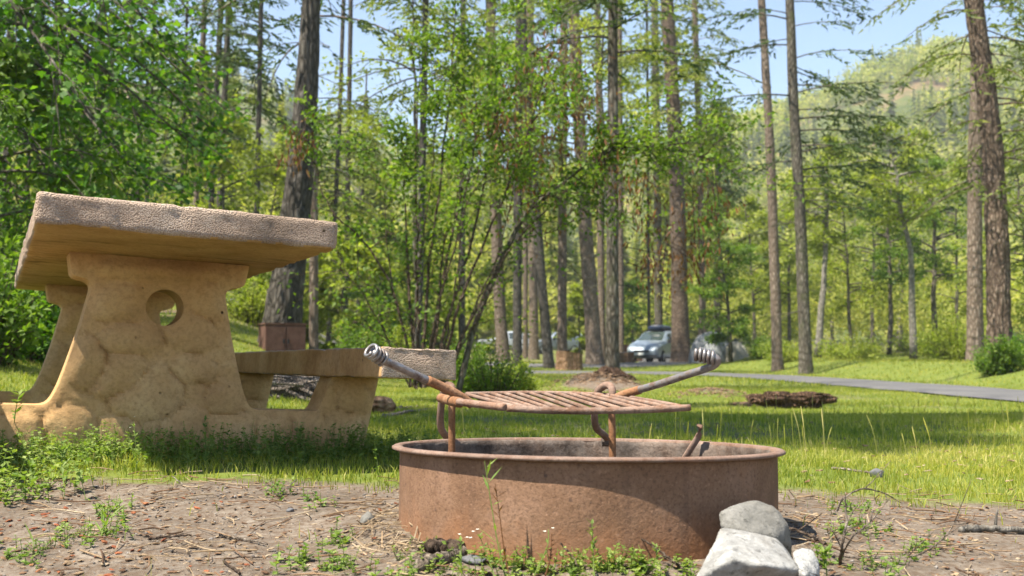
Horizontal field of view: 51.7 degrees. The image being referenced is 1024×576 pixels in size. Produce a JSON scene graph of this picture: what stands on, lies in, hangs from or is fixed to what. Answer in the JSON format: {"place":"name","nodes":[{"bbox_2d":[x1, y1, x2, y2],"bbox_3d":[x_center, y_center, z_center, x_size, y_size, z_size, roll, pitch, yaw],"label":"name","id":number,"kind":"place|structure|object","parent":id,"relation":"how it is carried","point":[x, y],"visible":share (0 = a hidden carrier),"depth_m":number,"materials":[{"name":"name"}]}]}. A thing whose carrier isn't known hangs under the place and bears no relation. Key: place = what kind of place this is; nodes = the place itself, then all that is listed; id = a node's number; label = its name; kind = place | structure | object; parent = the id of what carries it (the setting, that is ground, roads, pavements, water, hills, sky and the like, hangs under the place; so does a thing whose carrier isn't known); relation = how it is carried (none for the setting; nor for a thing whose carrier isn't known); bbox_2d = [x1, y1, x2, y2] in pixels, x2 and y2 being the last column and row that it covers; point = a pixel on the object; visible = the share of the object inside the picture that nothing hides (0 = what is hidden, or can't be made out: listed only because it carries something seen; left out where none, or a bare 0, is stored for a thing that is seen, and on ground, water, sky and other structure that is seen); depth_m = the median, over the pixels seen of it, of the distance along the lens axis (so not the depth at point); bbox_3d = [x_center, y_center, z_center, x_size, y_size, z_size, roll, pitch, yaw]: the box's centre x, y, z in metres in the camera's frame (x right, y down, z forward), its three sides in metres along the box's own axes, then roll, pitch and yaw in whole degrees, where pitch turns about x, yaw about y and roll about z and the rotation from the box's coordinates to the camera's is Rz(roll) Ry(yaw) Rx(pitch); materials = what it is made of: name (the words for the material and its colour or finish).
{"place":"outdoors","nodes":[
{"label":"outdoors","id":0,"kind":"place"},
{"bbox_2d":[227,291,697,367],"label":"road","id":1,"kind":"structure","parent":0,"point":[655,362],"depth_m":46.48,"materials":[{"name":"asphalt"}]},
{"bbox_2d":[627,325,671,361],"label":"minivan","id":2,"kind":"object","parent":1,"relation":"on","point":[652,343],"visible":0.64,"depth_m":56.09,"materials":[{"name":"silver metal"}]},
{"bbox_2d":[0,292,1023,575],"bbox_3d":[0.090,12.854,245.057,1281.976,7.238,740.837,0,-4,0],"label":"ground","id":3,"kind":"structure","parent":0,"point":[210,512],"depth_m":2.39,"materials":[{"name":"soil"}]},
{"bbox_2d":[0,234,59,365],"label":"bush","id":4,"kind":"object","parent":3,"relation":"on","point":[18,330],"visible":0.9,"depth_m":7.00,"materials":[{"name":"green plant"}]},
{"bbox_2d":[1,259,60,362],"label":"bush","id":5,"kind":"object","parent":3,"relation":"on","point":[42,350],"visible":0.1,"depth_m":7.90,"materials":[{"name":"green plant"}]},
{"bbox_2d":[0,426,102,506],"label":"weeds","id":6,"kind":"object","parent":3,"relation":"on","point":[6,466],"visible":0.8,"depth_m":2.56,"materials":[{"name":"green plant"}]},
{"bbox_2d":[0,54,138,318],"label":"sapling","id":7,"kind":"object","parent":3,"relation":"on","point":[57,162],"visible":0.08,"depth_m":12.22,"materials":[{"name":"green plant"}]},
{"bbox_2d":[0,42,177,302],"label":"sapling","id":8,"kind":"object","parent":3,"relation":"on","point":[8,59],"visible":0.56,"depth_m":9.42,"materials":[{"name":"green plant"}]},
{"bbox_2d":[0,13,227,314],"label":"sapling","id":9,"kind":"object","parent":3,"relation":"on","point":[80,127],"visible":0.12,"depth_m":14.04,"materials":[{"name":"green plant"}]},
{"bbox_2d":[0,0,251,248],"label":"maple tree","id":10,"kind":"object","parent":3,"relation":"on","point":[64,42],"visible":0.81,"depth_m":10.20,"materials":[{"name":"green plant"}]},
{"bbox_2d":[31,31,251,208],"bbox_3d":[-6.372,-1.955,17.909,3.631,5.116,5.485,0,-4,0],"label":"sapling","id":11,"kind":"object","parent":3,"relation":"on","point":[153,81],"visible":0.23,"depth_m":17.99,"materials":[{"name":"green plant"}]},
{"bbox_2d":[129,0,275,206],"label":"conifer tree","id":12,"kind":"object","parent":3,"relation":"on","point":[203,45],"visible":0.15,"depth_m":34.51,"materials":[{"name":"green plant"}]},
{"bbox_2d":[125,40,289,214],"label":"sapling","id":13,"kind":"object","parent":3,"relation":"on","point":[278,137],"visible":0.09,"depth_m":40.29,"materials":[{"name":"green plant"}]},
{"bbox_2d":[143,111,286,290],"bbox_3d":[-7.521,-1.904,26.444,4.549,4.947,4.336,1,-4,-19],"label":"sapling","id":14,"kind":"object","parent":3,"relation":"on","point":[238,127],"visible":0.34,"depth_m":26.53,"materials":[{"name":"green plant"}]},
{"bbox_2d":[0,420,439,477],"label":"weeds","id":15,"kind":"object","parent":3,"relation":"on","point":[186,451],"visible":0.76,"depth_m":3.25,"materials":[{"name":"green plant"}]},
{"bbox_2d":[160,0,287,208],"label":"conifer tree","id":16,"kind":"object","parent":3,"relation":"on","point":[218,46],"visible":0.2,"depth_m":36.53,"materials":[{"name":"green plant"}]},
{"bbox_2d":[0,191,456,456],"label":"picnic table","id":17,"kind":"object","parent":3,"relation":"on","point":[112,278],"visible":0.73,"depth_m":3.41,"materials":[{"name":"concrete"}]},
{"bbox_2d":[0,27,486,349],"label":"valley conifers","id":18,"kind":"object","parent":3,"relation":"on","point":[283,112],"visible":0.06,"depth_m":71.19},
{"bbox_2d":[168,0,324,208],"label":"conifer tree","id":19,"kind":"object","parent":3,"relation":"on","point":[225,86],"visible":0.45,"depth_m":33.44,"materials":[{"name":"green plant"}]},
{"bbox_2d":[226,275,270,326],"bbox_3d":[-5.294,0.140,22.092,1.770,1.444,1.925,-2,-4,27],"label":"bush","id":20,"kind":"object","parent":3,"relation":"on","point":[249,313],"visible":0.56,"depth_m":21.65,"materials":[{"name":"green plant"}]},
{"bbox_2d":[183,144,339,305],"bbox_3d":[-7.613,-1.722,31.826,5.707,5.386,4.477,1,-4,-19],"label":"sapling","id":21,"kind":"object","parent":3,"relation":"on","point":[281,192],"visible":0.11,"depth_m":32.03,"materials":[{"name":"green plant"}]},
{"bbox_2d":[156,0,370,310],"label":"conifer tree","id":22,"kind":"object","parent":3,"relation":"on","point":[218,61],"visible":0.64,"depth_m":30.32,"materials":[{"name":"green plant"}]},
{"bbox_2d":[258,323,306,350],"bbox_3d":[-3.213,0.762,14.765,0.584,0.534,0.456,2,-4,-26],"label":"bear locker","id":23,"kind":"object","parent":3,"relation":"on","point":[281,336],"visible":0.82,"depth_m":14.58,"materials":[{"name":"metal"}]},
{"bbox_2d":[269,375,319,400],"bbox_3d":[-1.448,0.639,7.003,1.198,0.288,1.119,0,-4,0],"label":"brush pile","id":24,"kind":"object","parent":3,"relation":"on","point":[294,386],"visible":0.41,"depth_m":6.68,"materials":[{"name":"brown wood"}]},
{"bbox_2d":[178,0,453,348],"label":"conifer tree","id":25,"kind":"object","parent":3,"relation":"on","point":[313,283],"visible":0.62,"depth_m":18.99,"materials":[{"name":"green plant"}]},
{"bbox_2d":[267,0,398,341],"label":"conifer tree","id":26,"kind":"object","parent":3,"relation":"on","point":[335,205],"visible":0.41,"depth_m":36.40,"materials":[{"name":"green plant"}]},
{"bbox_2d":[190,0,488,342],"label":"conifer tree","id":27,"kind":"object","parent":3,"relation":"on","point":[297,198],"visible":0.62,"depth_m":16.03,"materials":[{"name":"brown plant"}]},
{"bbox_2d":[303,232,399,349],"bbox_3d":[-4.284,0.257,27.133,2.641,3.295,2.900,2,-4,-31],"label":"sapling","id":28,"kind":"object","parent":3,"relation":"on","point":[345,248],"visible":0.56,"depth_m":26.93,"materials":[{"name":"green plant"}]},
{"bbox_2d":[308,69,406,337],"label":"conifer tree","id":29,"kind":"object","parent":3,"relation":"on","point":[375,200],"visible":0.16,"depth_m":52.35,"materials":[{"name":"green plant"}]},
{"bbox_2d":[306,0,411,347],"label":"conifer tree","id":30,"kind":"object","parent":3,"relation":"on","point":[349,90],"visible":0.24,"depth_m":44.42,"materials":[{"name":"green plant"}]},
{"bbox_2d":[332,317,395,347],"bbox_3d":[-3.081,1.206,21.955,1.418,1.211,1.766,0,-4,0],"label":"bush","id":31,"kind":"object","parent":3,"relation":"on","point":[355,344],"visible":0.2,"depth_m":21.83,"materials":[{"name":"green plant"}]},
{"bbox_2d":[0,114,743,339],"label":"valley woods","id":32,"kind":"object","parent":3,"relation":"on","point":[473,259],"visible":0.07,"depth_m":72.44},
{"bbox_2d":[306,217,440,345],"bbox_3d":[-4.257,0.153,33.082,4.298,4.903,5.350,0,-4,0],"label":"sapling","id":33,"kind":"object","parent":3,"relation":"on","point":[351,295],"visible":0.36,"depth_m":33.06,"materials":[{"name":"green plant"}]},
{"bbox_2d":[283,0,510,285],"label":"broadleaf tree","id":34,"kind":"object","parent":3,"relation":"on","point":[410,49],"visible":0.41,"depth_m":27.43,"materials":[{"name":"green plant"}]},
{"bbox_2d":[346,231,475,348],"bbox_3d":[-3.379,0.418,38.231,4.760,5.187,5.874,0,-4,0],"label":"sapling","id":35,"kind":"object","parent":3,"relation":"on","point":[443,297],"visible":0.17,"depth_m":37.77,"materials":[{"name":"green plant"}]},
{"bbox_2d":[325,0,529,348],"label":"conifer tree","id":36,"kind":"object","parent":3,"relation":"on","point":[424,9],"visible":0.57,"depth_m":24.43,"materials":[{"name":"green plant"}]},
{"bbox_2d":[417,66,514,260],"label":"broadleaf tree","id":37,"kind":"object","parent":3,"relation":"on","point":[473,218],"visible":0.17,"depth_m":52.58,"materials":[{"name":"green plant"}]},
{"bbox_2d":[389,0,546,354],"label":"conifer tree","id":38,"kind":"object","parent":3,"relation":"on","point":[461,324],"visible":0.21,"depth_m":40.29,"materials":[{"name":"green plant"}]},
{"bbox_2d":[0,473,954,575],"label":"weeds","id":39,"kind":"object","parent":3,"relation":"on","point":[302,558],"visible":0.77,"depth_m":2.00,"materials":[{"name":"green plant"}]},
{"bbox_2d":[434,260,532,356],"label":"sapling","id":40,"kind":"object","parent":3,"relation":"on","point":[481,272],"visible":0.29,"depth_m":54.68,"materials":[{"name":"green plant"}]},
{"bbox_2d":[456,340,534,400],"bbox_3d":[-0.202,0.997,12.293,1.021,0.788,0.939,0,-4,0],"label":"bush","id":41,"kind":"object","parent":3,"relation":"on","point":[483,382],"visible":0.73,"depth_m":12.18,"materials":[{"name":"green plant"}]},
{"bbox_2d":[439,0,557,362],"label":"conifer tree","id":42,"kind":"object","parent":3,"relation":"on","point":[501,334],"visible":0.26,"depth_m":49.96,"materials":[{"name":"green plant"}]},
{"bbox_2d":[0,467,1023,575],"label":"fine twigs","id":43,"kind":"object","parent":3,"relation":"on","point":[401,573],"visible":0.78,"depth_m":2.22,"materials":[{"name":"brown plant"}]},
{"bbox_2d":[0,477,1023,575],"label":"leaf litter","id":44,"kind":"object","parent":3,"relation":"on","point":[198,536],"visible":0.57,"depth_m":2.08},
{"bbox_2d":[440,0,588,367],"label":"conifer tree","id":45,"kind":"object","parent":3,"relation":"on","point":[517,323],"visible":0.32,"depth_m":43.98,"materials":[{"name":"green plant"}]},
{"bbox_2d":[438,31,591,210],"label":"broadleaf tree","id":46,"kind":"object","parent":3,"relation":"on","point":[495,189],"visible":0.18,"depth_m":47.65,"materials":[{"name":"green plant"}]},
{"bbox_2d":[477,0,572,359],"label":"conifer tree","id":47,"kind":"object","parent":3,"relation":"on","point":[533,351],"visible":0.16,"depth_m":65.88,"materials":[{"name":"beige plant"}]},
{"bbox_2d":[496,0,558,358],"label":"conifer tree","id":48,"kind":"object","parent":3,"relation":"on","point":[525,305],"visible":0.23,"depth_m":68.01,"materials":[{"name":"beige plant"}]},
{"bbox_2d":[466,0,591,367],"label":"conifer tree","id":49,"kind":"object","parent":3,"relation":"on","point":[547,351],"visible":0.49,"depth_m":43.99,"materials":[{"name":"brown plant"}]},
{"bbox_2d":[256,0,810,391],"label":"hazel shrub","id":50,"kind":"object","parent":3,"relation":"on","point":[525,167],"visible":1,"depth_m":11.66,"materials":[{"name":"green plant"}]},
{"bbox_2d":[383,535,699,575],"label":"weeds","id":51,"kind":"object","parent":3,"relation":"on","point":[640,562],"visible":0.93,"depth_m":1.75,"materials":[{"name":"green plant"}]},
{"bbox_2d":[511,0,602,350],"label":"conifer tree","id":52,"kind":"object","parent":3,"relation":"on","point":[562,310],"visible":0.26,"depth_m":49.02,"materials":[{"name":"green plant"}]},
{"bbox_2d":[503,0,644,364],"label":"conifer tree","id":53,"kind":"object","parent":3,"relation":"on","point":[593,352],"visible":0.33,"depth_m":46.94,"materials":[{"name":"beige plant"}]},
{"bbox_2d":[364,343,785,564],"bbox_3d":[0.132,0.362,2.200,0.851,0.479,0.806,1,-6,0],"label":"fire ring","id":54,"kind":"object","parent":3,"relation":"on","point":[671,498],"visible":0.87,"depth_m":1.88,"materials":[{"name":"metal"}]},
{"bbox_2d":[553,283,605,354],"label":"alder tree","id":55,"kind":"object","parent":3,"relation":"on","point":[574,296],"visible":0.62,"depth_m":61.66,"materials":[{"name":"green plant"}]},
{"bbox_2d":[497,0,684,197],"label":"broadleaf tree","id":56,"kind":"object","parent":3,"relation":"on","point":[581,24],"visible":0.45,"depth_m":36.21,"materials":[{"name":"green plant"}]},
{"bbox_2d":[453,152,739,345],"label":"valley conifers","id":57,"kind":"object","parent":3,"relation":"on","point":[551,269],"visible":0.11,"depth_m":111.13,"materials":[{"name":"plant"}]},
{"bbox_2d":[570,0,636,360],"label":"conifer tree","id":58,"kind":"object","parent":3,"relation":"on","point":[600,259],"visible":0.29,"depth_m":60.08,"materials":[{"name":"beige plant"}]},
{"bbox_2d":[475,0,771,380],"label":"conifer tree","id":59,"kind":"object","parent":3,"relation":"on","point":[612,361],"visible":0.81,"depth_m":18.27,"materials":[{"name":"brown plant"}]},
{"bbox_2d":[586,0,669,351],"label":"conifer tree","id":60,"kind":"object","parent":3,"relation":"on","point":[621,288],"visible":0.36,"depth_m":58.17,"materials":[{"name":"beige plant"}]},
{"bbox_2d":[605,278,670,344],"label":"sapling","id":61,"kind":"object","parent":3,"relation":"on","point":[630,312],"visible":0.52,"depth_m":71.41,"materials":[{"name":"green plant"}]},
{"bbox_2d":[624,0,687,328],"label":"conifer tree","id":62,"kind":"object","parent":3,"relation":"on","point":[648,260],"visible":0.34,"depth_m":62.44,"materials":[{"name":"green plant"}]},
{"bbox_2d":[584,0,748,361],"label":"conifer tree","id":63,"kind":"object","parent":3,"relation":"on","point":[680,344],"visible":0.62,"depth_m":54.59,"materials":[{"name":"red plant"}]},
{"bbox_2d":[622,0,710,328],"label":"conifer tree","id":64,"kind":"object","parent":3,"relation":"on","point":[658,315],"visible":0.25,"depth_m":66.24,"materials":[{"name":"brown plant"}]},
{"bbox_2d":[590,27,753,209],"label":"broadleaf tree","id":65,"kind":"object","parent":3,"relation":"on","point":[706,99],"visible":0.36,"depth_m":59.17,"materials":[{"name":"green plant"}]},
{"bbox_2d":[648,0,744,334],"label":"conifer tree","id":66,"kind":"object","parent":3,"relation":"on","point":[702,302],"visible":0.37,"depth_m":60.56,"materials":[{"name":"green plant"}]},
{"bbox_2d":[652,113,743,335],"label":"broadleaf tree","id":67,"kind":"object","parent":3,"relation":"on","point":[665,188],"visible":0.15,"depth_m":64.06,"materials":[{"name":"green plant"}]},
{"bbox_2d":[689,331,748,362],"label":"tent","id":68,"kind":"object","parent":3,"relation":"on","point":[721,351],"visible":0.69,"depth_m":48.10,"materials":[{"name":"fabric"}]},
{"bbox_2d":[686,102,756,331],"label":"conifer tree","id":69,"kind":"object","parent":3,"relation":"on","point":[732,192],"visible":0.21,"depth_m":75.28,"materials":[{"name":"green plant"}]},
{"bbox_2d":[681,196,768,361],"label":"alder tree","id":70,"kind":"object","parent":3,"relation":"on","point":[741,330],"visible":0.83,"depth_m":46.70,"materials":[{"name":"green plant"}]},
{"bbox_2d":[429,394,1023,464],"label":"grass stalks","id":71,"kind":"object","parent":3,"relation":"on","point":[969,441],"depth_m":4.56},
{"bbox_2d":[697,528,798,575],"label":"rock","id":72,"kind":"object","parent":3,"relation":"on","point":[733,552],"visible":0.98,"depth_m":1.61,"materials":[{"name":"white stone"}]},
{"bbox_2d":[702,194,796,345],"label":"alder tree","id":73,"kind":"object","parent":3,"relation":"on","point":[749,215],"visible":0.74,"depth_m":51.91,"materials":[{"name":"green plant"}]},
{"bbox_2d":[719,500,791,556],"bbox_3d":[0.418,0.422,1.793,0.109,0.118,0.165,-2,-4,24],"label":"rock","id":74,"kind":"object","parent":3,"relation":"on","point":[758,517],"visible":0.57,"depth_m":1.75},
{"bbox_2d":[742,0,794,371],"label":"conifer tree","id":75,"kind":"object","parent":3,"relation":"on","point":[777,363],"visible":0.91,"depth_m":38.12,"materials":[{"name":"beige plant"}]},
{"bbox_2d":[713,176,827,352],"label":"alder tree","id":76,"kind":"object","parent":3,"relation":"on","point":[791,260],"visible":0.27,"depth_m":59.96,"materials":[{"name":"green plant"}]},
{"bbox_2d":[745,391,837,408],"bbox_3d":[3.072,1.241,11.543,1.007,0.236,0.294,0,-4,-6],"label":"rotten log","id":77,"kind":"object","parent":3,"relation":"on","point":[784,399],"visible":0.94,"depth_m":11.49,"materials":[{"name":"brown wood"}]},
{"bbox_2d":[675,0,938,374],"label":"conifer tree","id":78,"kind":"object","parent":3,"relation":"on","point":[805,363],"visible":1,"depth_m":33.23,"materials":[{"name":"green plant"}]},
{"bbox_2d":[777,130,865,357],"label":"alder tree","id":79,"kind":"object","parent":3,"relation":"on","point":[830,238],"visible":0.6,"depth_m":44.26,"materials":[{"name":"green plant"}]},
{"bbox_2d":[629,222,1023,346],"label":"valley woods","id":80,"kind":"object","parent":3,"relation":"on","point":[857,317],"visible":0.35,"depth_m":69.19,"materials":[{"name":"plant"}]},
{"bbox_2d":[782,172,907,350],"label":"alder tree","id":81,"kind":"object","parent":3,"relation":"on","point":[844,256],"visible":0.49,"depth_m":49.95,"materials":[{"name":"green plant"}]},
{"bbox_2d":[811,330,896,359],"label":"bush","id":82,"kind":"object","parent":3,"relation":"on","point":[861,352],"visible":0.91,"depth_m":41.53,"materials":[{"name":"green plant"}]},
{"bbox_2d":[816,156,929,351],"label":"alder tree","id":83,"kind":"object","parent":3,"relation":"on","point":[853,263],"visible":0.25,"depth_m":64.41,"materials":[{"name":"green plant"}]},
{"bbox_2d":[842,173,944,354],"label":"alder tree","id":84,"kind":"object","parent":3,"relation":"on","point":[886,266],"visible":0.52,"depth_m":47.95,"materials":[{"name":"green plant"}]},
{"bbox_2d":[836,120,959,359],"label":"alder tree","id":85,"kind":"object","parent":3,"relation":"on","point":[912,202],"visible":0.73,"depth_m":41.93,"materials":[{"name":"green plant"}]},
{"bbox_2d":[891,154,985,333],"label":"alder tree","id":86,"kind":"object","parent":3,"relation":"on","point":[956,298],"visible":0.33,"depth_m":60.05,"materials":[{"name":"green plant"}]},
{"bbox_2d":[858,0,1023,353],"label":"conifer tree","id":87,"kind":"object","parent":3,"relation":"on","point":[998,251],"visible":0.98,"depth_m":26.10,"materials":[{"name":"green plant"}]},
{"bbox_2d":[876,153,1015,332],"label":"alder tree","id":88,"kind":"object","parent":3,"relation":"on","point":[937,164],"visible":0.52,"depth_m":50.01,"materials":[{"name":"green plant"}]},
{"bbox_2d":[912,308,986,360],"bbox_3d":[14.002,1.514,32.952,2.912,1.796,2.935,-3,-5,37],"label":"bush","id":89,"kind":"object","parent":3,"relation":"on","point":[956,344],"visible":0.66,"depth_m":32.80,"materials":[{"name":"green plant"}]},
{"bbox_2d":[887,0,1023,361],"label":"conifer tree","id":90,"kind":"object","parent":3,"relation":"on","point":[974,324],"visible":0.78,"depth_m":29.50,"materials":[{"name":"beige plant"}]},
{"bbox_2d":[947,128,1023,331],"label":"alder tree","id":91,"kind":"object","parent":3,"relation":"on","point":[1017,198],"visible":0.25,"depth_m":44.62,"materials":[{"name":"green plant"}]},
{"bbox_2d":[952,5,1023,284],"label":"conifer tree","id":92,"kind":"object","parent":3,"relation":"on","point":[1019,136],"visible":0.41,"depth_m":31.86,"materials":[{"name":"green plant"}]},
{"bbox_2d":[966,333,1023,375],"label":"bush","id":93,"kind":"object","parent":3,"relation":"on","point":[1004,359],"visible":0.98,"depth_m":22.19,"materials":[{"name":"green plant"}]},
{"bbox_2d":[0,427,1023,508],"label":"grass","id":94,"kind":"structure","parent":0,"point":[1017,464],"depth_m":3.21,"materials":[{"name":"plant"}]},
{"bbox_2d":[0,352,1023,447],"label":"grass","id":95,"kind":"structure","parent":0,"point":[889,419],"depth_m":5.82,"materials":[{"name":"plant"}]},
{"bbox_2d":[0,64,1023,345],"bbox_3d":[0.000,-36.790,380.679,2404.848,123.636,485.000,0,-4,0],"label":"hills","id":96,"kind":"structure","parent":0,"point":[916,86],"depth_m":338.98,"materials":[{"name":"plant"}]},
{"bbox_2d":[0,31,1023,344],"bbox_3d":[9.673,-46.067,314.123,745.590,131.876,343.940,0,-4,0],"label":"hillside woods","id":97,"kind":"object","parent":96,"relation":"on","point":[896,65],"visible":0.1,"depth_m":336.24,"materials":[{"name":"plant"}]},
{"bbox_2d":[25,26,1023,345],"bbox_3d":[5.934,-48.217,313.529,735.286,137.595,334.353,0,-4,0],"label":"hillside conifers","id":98,"kind":"object","parent":96,"relation":"on","point":[941,124],"visible":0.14,"depth_m":306.66,"materials":[{"name":"plant"}]},
{"bbox_2d":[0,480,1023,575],"bbox_3d":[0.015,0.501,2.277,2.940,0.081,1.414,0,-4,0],"label":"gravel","id":99,"kind":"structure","parent":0,"point":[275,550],"depth_m":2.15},
{"bbox_2d":[2,0,1023,176],"label":"sky","id":100,"kind":"structure","parent":0,"point":[812,37],"materials":[{"name":"blue"}]},
{"bbox_2d":[160,314,1023,414],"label":"grass","id":101,"kind":"structure","parent":0,"point":[405,387],"depth_m":13.82,"materials":[{"name":"plant"}]},
{"bbox_2d":[161,291,1023,386],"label":"grass","id":102,"kind":"structure","parent":0,"point":[888,360],"depth_m":29.33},
{"bbox_2d":[227,297,1023,401],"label":"road","id":103,"kind":"structure","parent":0,"point":[990,393],"depth_m":19.43,"materials":[{"name":"asphalt"}]},
{"bbox_2d":[342,484,955,562],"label":"weeds","id":104,"kind":"object","parent":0,"point":[396,542],"visible":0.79,"depth_m":2.03,"materials":[{"name":"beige plant"}]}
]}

